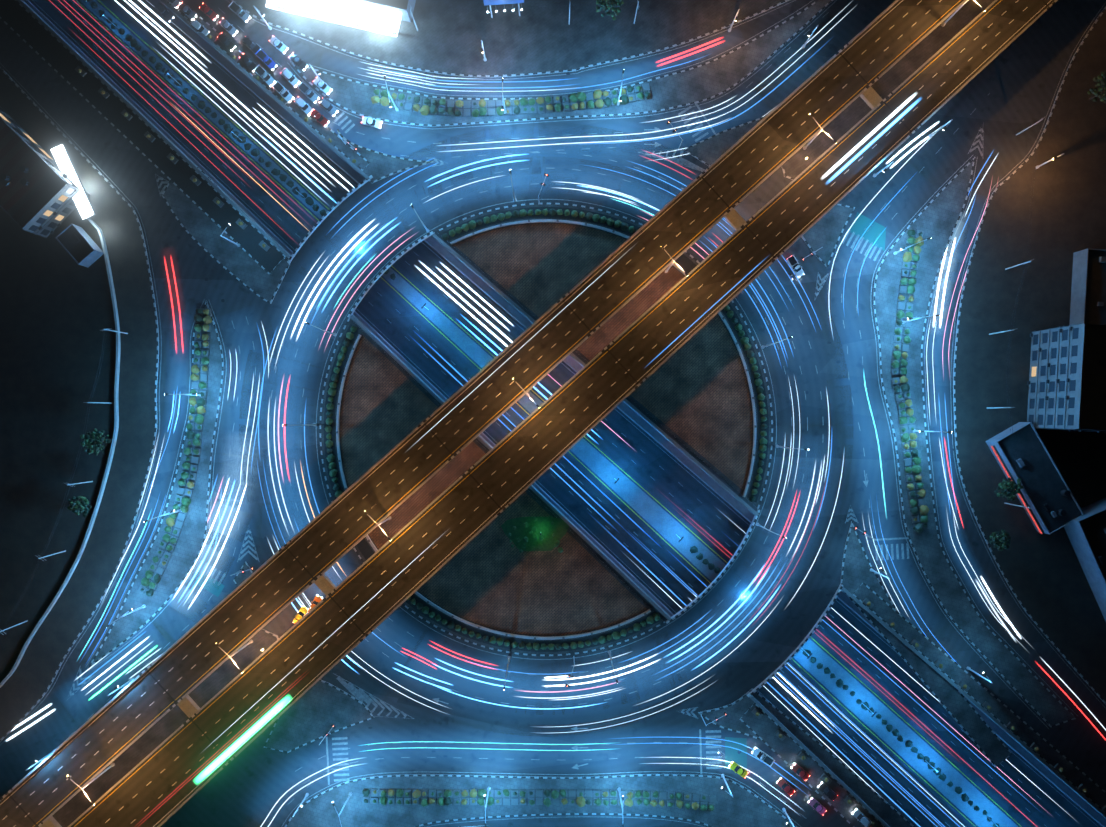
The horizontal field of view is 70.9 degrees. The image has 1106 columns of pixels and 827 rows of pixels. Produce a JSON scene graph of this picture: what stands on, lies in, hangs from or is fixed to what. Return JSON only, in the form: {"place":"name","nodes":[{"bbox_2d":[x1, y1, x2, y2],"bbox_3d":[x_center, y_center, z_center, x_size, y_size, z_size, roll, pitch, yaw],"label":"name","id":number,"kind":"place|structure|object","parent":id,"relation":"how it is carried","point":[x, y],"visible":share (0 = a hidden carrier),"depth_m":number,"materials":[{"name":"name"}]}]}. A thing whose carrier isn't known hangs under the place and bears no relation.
{"place":"outdoors","nodes":[
{"label":"outdoors","id":0,"kind":"place"},
{"bbox_2d":[0,0,1105,826],"bbox_3d":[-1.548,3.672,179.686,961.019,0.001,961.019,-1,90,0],"label":"asphalt road","id":1,"kind":"structure","parent":0,"point":[462,728],"depth_m":179.69,"materials":[{"name":"grey asphalt"}]},
{"bbox_2d":[154,3,174,22],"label":"queue car","id":2,"kind":"object","parent":1,"relation":"on","point":[164,12],"visible":1,"depth_m":178.64,"materials":[{"name":"grey metal"}]},
{"bbox_2d":[167,0,180,8],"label":"queue car","id":3,"kind":"object","parent":1,"relation":"on","point":[175,3],"visible":0.88,"depth_m":178.91,"materials":[{"name":"white metal"}]},
{"bbox_2d":[178,3,197,19],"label":"queue car","id":4,"kind":"object","parent":1,"relation":"on","point":[186,10],"visible":0.92,"depth_m":178.91,"materials":[{"name":"silver metal"}]},
{"bbox_2d":[190,19,209,35],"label":"queue car","id":5,"kind":"object","parent":1,"relation":"on","point":[197,26],"visible":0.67,"depth_m":178.41,"materials":[{"name":"white metal"}]},
{"bbox_2d":[199,3,218,21],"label":"queue car","id":6,"kind":"object","parent":1,"relation":"on","point":[210,13],"visible":1,"depth_m":178.91,"materials":[{"name":"red metal"}]},
{"bbox_2d":[217,33,235,51],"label":"queue car","id":7,"kind":"object","parent":1,"relation":"on","point":[226,42],"visible":1,"depth_m":178.91,"materials":[{"name":"black metal"}]},
{"bbox_2d":[219,18,237,36],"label":"queue car","id":8,"kind":"object","parent":1,"relation":"on","point":[226,25],"visible":1,"depth_m":178.91,"materials":[{"name":"silver metal"}]},
{"bbox_2d":[228,1,250,22],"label":"queue car","id":9,"kind":"object","parent":1,"relation":"on","point":[239,11],"visible":1,"depth_m":178.72,"materials":[{"name":"silver metal"}]},
{"bbox_2d":[239,53,256,71],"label":"queue car","id":10,"kind":"object","parent":1,"relation":"on","point":[248,62],"visible":1,"depth_m":178.91,"materials":[{"name":"black metal"}]},
{"bbox_2d":[241,36,259,53],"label":"queue car","id":11,"kind":"object","parent":1,"relation":"on","point":[250,44],"visible":0.88,"depth_m":178.50,"materials":[{"name":"black metal"}]},
{"bbox_2d":[254,65,274,86],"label":"queue car","id":12,"kind":"object","parent":1,"relation":"on","point":[264,75],"visible":0.9,"depth_m":178.72,"materials":[{"name":"white metal"}]},
{"bbox_2d":[255,48,277,70],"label":"queue car","id":13,"kind":"object","parent":1,"relation":"on","point":[264,58],"visible":1,"depth_m":178.72,"materials":[{"name":"blue metal"}]},
{"bbox_2d":[269,36,288,53],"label":"queue car","id":14,"kind":"object","parent":1,"relation":"on","point":[279,45],"visible":1,"depth_m":178.91,"materials":[{"name":"silver metal"}]},
{"bbox_2d":[272,81,294,102],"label":"queue car","id":15,"kind":"object","parent":1,"relation":"on","point":[282,91],"visible":0.96,"depth_m":178.72,"materials":[{"name":"white metal"}]},
{"bbox_2d":[281,68,300,87],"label":"queue car","id":16,"kind":"object","parent":1,"relation":"on","point":[290,77],"visible":1,"depth_m":178.63,"materials":[{"name":"white metal"}]},
{"bbox_2d":[289,53,308,70],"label":"queue car","id":17,"kind":"object","parent":1,"relation":"on","point":[294,58],"visible":1,"depth_m":178.91,"materials":[{"name":"black"}]},
{"bbox_2d":[293,605,308,623],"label":"car","id":18,"kind":"object","parent":1,"relation":"on","point":[302,612],"visible":0.67,"depth_m":178.91,"materials":[{"name":"yellow metal"}]},
{"bbox_2d":[294,96,312,115],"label":"queue car","id":19,"kind":"object","parent":1,"relation":"on","point":[303,105],"visible":0.92,"depth_m":178.58,"materials":[{"name":"white metal"}]},
{"bbox_2d":[297,82,319,103],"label":"queue car","id":20,"kind":"object","parent":1,"relation":"on","point":[307,91],"visible":1,"depth_m":178.72,"materials":[{"name":"silver metal"}]},
{"bbox_2d":[308,594,322,611],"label":"orange car","id":21,"kind":"object","parent":1,"relation":"on","point":[317,600],"visible":0.5,"depth_m":178.91,"materials":[{"name":"orange metal"}]},
{"bbox_2d":[310,109,329,126],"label":"queue car","id":22,"kind":"object","parent":1,"relation":"on","point":[322,120],"visible":0.98,"depth_m":178.91,"materials":[{"name":"red metal"}]},
{"bbox_2d":[313,77,332,94],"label":"queue car","id":23,"kind":"object","parent":1,"relation":"on","point":[324,87],"visible":0.79,"depth_m":178.91,"materials":[{"name":"white metal"}]},
{"bbox_2d":[318,97,338,116],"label":"queue car","id":24,"kind":"object","parent":1,"relation":"on","point":[327,106],"visible":1,"depth_m":178.63,"materials":[{"name":"grey metal"}]},
{"bbox_2d":[361,117,382,128],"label":"white sedan car","id":25,"kind":"object","parent":1,"relation":"on","point":[371,122],"visible":1,"depth_m":178.91,"materials":[{"name":"white metal"}]},
{"bbox_2d":[0,0,1057,826],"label":"street lights","id":26,"kind":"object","parent":1,"relation":"on","point":[326,586],"visible":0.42,"depth_m":173.59,"materials":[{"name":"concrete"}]},
{"bbox_2d":[0,0,1054,826],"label":"overpass deck","id":27,"kind":"structure","parent":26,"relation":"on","point":[246,610],"depth_m":171.69,"materials":[{"name":"asphalt"}]},
{"bbox_2d":[0,0,1051,826],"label":"overpass markings","id":28,"kind":"object","parent":27,"relation":"on","point":[530,420],"visible":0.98,"depth_m":171.68,"materials":[{"name":"white paint"}]},
{"bbox_2d":[319,203,772,655],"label":"roundabout island","id":29,"kind":"structure","parent":1,"relation":"on","point":[696,394],"depth_m":179.53,"materials":[{"name":"soil"}]},
{"bbox_2d":[325,209,767,649],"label":"hedge","id":30,"kind":"object","parent":29,"relation":"on","point":[522,534],"visible":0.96,"depth_m":179.18,"materials":[{"name":"green plant"}]},
{"bbox_2d":[0,0,1105,826],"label":"traffic islands","id":31,"kind":"object","parent":1,"relation":"on","point":[56,310],"visible":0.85,"depth_m":179.45,"materials":[{"name":"concrete"}]},
{"bbox_2d":[138,308,211,596],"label":"hedge","id":32,"kind":"object","parent":31,"relation":"on","point":[198,419],"visible":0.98,"depth_m":179.00,"materials":[{"name":"green plant"}]},
{"bbox_2d":[266,0,415,36],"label":"station building","id":33,"kind":"structure","parent":31,"relation":"on","point":[383,16],"depth_m":174.55,"materials":[{"name":"white glass"}]},
{"bbox_2d":[483,0,523,17],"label":"billboard","id":34,"kind":"object","parent":31,"relation":"on","point":[493,2],"visible":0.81,"depth_m":172.87,"materials":[{"name":"blue metal"}]},
{"bbox_2d":[371,83,651,116],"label":"hedge","id":35,"kind":"object","parent":31,"relation":"on","point":[425,109],"visible":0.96,"depth_m":178.94,"materials":[{"name":"green plant"}]},
{"bbox_2d":[362,788,715,810],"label":"hedge bottom","id":36,"kind":"object","parent":31,"relation":"on","point":[580,801],"visible":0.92,"depth_m":179.09,"materials":[{"name":"green"}]},
{"bbox_2d":[75,33,1105,826],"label":"trees","id":37,"kind":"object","parent":31,"relation":"on","point":[753,711],"depth_m":178.99,"materials":[{"name":"grey"}]},
{"bbox_2d":[596,0,623,19],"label":"tree","id":38,"kind":"object","parent":31,"relation":"on","point":[607,5],"visible":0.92,"depth_m":173.78,"materials":[{"name":"green plant"}]},
{"bbox_2d":[891,228,928,533],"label":"hedge","id":39,"kind":"object","parent":31,"relation":"on","point":[923,510],"visible":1,"depth_m":178.93,"materials":[{"name":"green plant"}]},
{"bbox_2d":[989,529,1010,550],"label":"tree","id":40,"kind":"object","parent":31,"relation":"on","point":[999,540],"visible":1,"depth_m":175.42,"materials":[{"name":"green plant"}]},
{"bbox_2d":[0,0,1105,826],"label":"road markings","id":41,"kind":"object","parent":1,"relation":"on","point":[872,232],"visible":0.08,"depth_m":179.67,"materials":[{"name":"white paint"}]},
{"bbox_2d":[728,761,747,777],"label":"queue car","id":42,"kind":"object","parent":1,"relation":"on","point":[735,767],"visible":0.98,"depth_m":178.91,"materials":[{"name":"yellow"}]},
{"bbox_2d":[751,747,774,766],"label":"queue car","id":43,"kind":"object","parent":1,"relation":"on","point":[765,758],"visible":1,"depth_m":178.72,"materials":[{"name":"white"}]},
{"bbox_2d":[776,777,794,795],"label":"queue car","id":44,"kind":"object","parent":1,"relation":"on","point":[785,786],"visible":1,"depth_m":178.91,"materials":[{"name":"red metal"}]},
{"bbox_2d":[787,255,803,277],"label":"pickup truck","id":45,"kind":"object","parent":1,"relation":"on","point":[794,265],"visible":1,"depth_m":178.72,"materials":[{"name":"white metal"}]},
{"bbox_2d":[790,762,809,779],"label":"queue car","id":46,"kind":"object","parent":1,"relation":"on","point":[803,774],"visible":0.98,"depth_m":178.91,"materials":[{"name":"red metal"}]},
{"bbox_2d":[807,796,826,814],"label":"queue car","id":47,"kind":"object","parent":1,"relation":"on","point":[815,804],"visible":1,"depth_m":178.91,"materials":[{"name":"purple metal"}]},
{"bbox_2d":[817,781,836,800],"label":"queue car","id":48,"kind":"object","parent":1,"relation":"on","point":[827,791],"visible":0.98,"depth_m":178.63,"materials":[{"name":"black metal"}]},
{"bbox_2d":[851,808,871,826],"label":"queue car","id":49,"kind":"object","parent":1,"relation":"on","point":[861,817],"visible":1,"depth_m":178.62,"materials":[{"name":"white"}]},
{"bbox_2d":[17,0,1105,826],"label":"underpass road","id":50,"kind":"structure","parent":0,"point":[797,694],"depth_m":186.19,"materials":[{"name":"grey asphalt"}]},
{"bbox_2d":[287,175,434,317],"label":"bridge","id":51,"kind":"structure","parent":50,"relation":"on","point":[349,212],"depth_m":179.68,"materials":[{"name":"concrete"}]},
{"bbox_2d":[85,0,999,826],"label":"hedge","id":52,"kind":"object","parent":50,"relation":"on","point":[255,152],"visible":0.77,"depth_m":185.48,"materials":[{"name":"green plant"}]},
{"bbox_2d":[26,0,1063,826],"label":"street lamps","id":53,"kind":"object","parent":50,"relation":"on","point":[536,404],"visible":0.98,"depth_m":171.36,"materials":[{"name":"silver metal"}]},
{"bbox_2d":[32,0,1098,826],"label":"underpass markings","id":54,"kind":"object","parent":50,"relation":"on","point":[516,402],"visible":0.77,"depth_m":186.18,"materials":[{"name":"white paint"}]},
{"bbox_2d":[666,509,842,696],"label":"bridge","id":55,"kind":"structure","parent":50,"relation":"on","point":[771,635],"depth_m":179.68,"materials":[{"name":"concrete"}]},
{"label":"dark verge","id":56,"kind":"object","parent":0,"visible":0},
{"bbox_2d":[0,107,95,237],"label":"building","id":57,"kind":"structure","parent":56,"relation":"on","point":[44,193],"depth_m":171.53,"materials":[{"name":"white concrete"}]},
{"bbox_2d":[0,219,120,687],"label":"boundary wall","id":58,"kind":"structure","parent":56,"relation":"on","point":[107,469],"depth_m":178.49,"materials":[{"name":"concrete"}]},
{"bbox_2d":[55,223,103,267],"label":"building","id":59,"kind":"structure","parent":56,"relation":"on","point":[79,245],"depth_m":176.03,"materials":[{"name":"grey concrete"}]},
{"bbox_2d":[67,496,91,517],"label":"tree","id":60,"kind":"object","parent":56,"relation":"on","point":[76,506],"visible":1,"depth_m":175.48,"materials":[{"name":"green plant"}]},
{"bbox_2d":[80,428,110,455],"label":"tree","id":61,"kind":"object","parent":56,"relation":"on","point":[97,447],"visible":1,"depth_m":174.23,"materials":[{"name":"green plant"}]},
{"bbox_2d":[0,0,1044,744],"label":"signals and poles","id":62,"kind":"object","parent":56,"relation":"on","point":[538,198],"visible":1,"depth_m":173.48,"materials":[{"name":"silver metal"}]},
{"bbox_2d":[994,478,1022,500],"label":"tree","id":63,"kind":"object","parent":56,"relation":"on","point":[1008,491],"visible":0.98,"depth_m":174.49,"materials":[{"name":"green plant"}]},
{"bbox_2d":[986,422,1083,533],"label":"building","id":64,"kind":"structure","parent":56,"relation":"on","point":[1051,502],"depth_m":175.33,"materials":[{"name":"grey concrete"}]},
{"bbox_2d":[1027,323,1105,433],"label":"building block","id":65,"kind":"structure","parent":56,"relation":"on","point":[1066,382],"depth_m":165.64,"materials":[{"name":"white concrete"}]},
{"bbox_2d":[1064,497,1105,620],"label":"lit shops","id":66,"kind":"structure","parent":56,"relation":"on","point":[1086,532],"depth_m":174.38,"materials":[{"name":"grey glass"}]},
{"bbox_2d":[1069,248,1105,324],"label":"building","id":67,"kind":"structure","parent":56,"relation":"on","point":[1088,297],"depth_m":175.03,"materials":[{"name":"grey concrete"}]},
{"bbox_2d":[1087,71,1105,102],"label":"tree","id":68,"kind":"object","parent":56,"relation":"on","point":[1102,84],"visible":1,"depth_m":173.29,"materials":[{"name":"green plant"}]}
]}

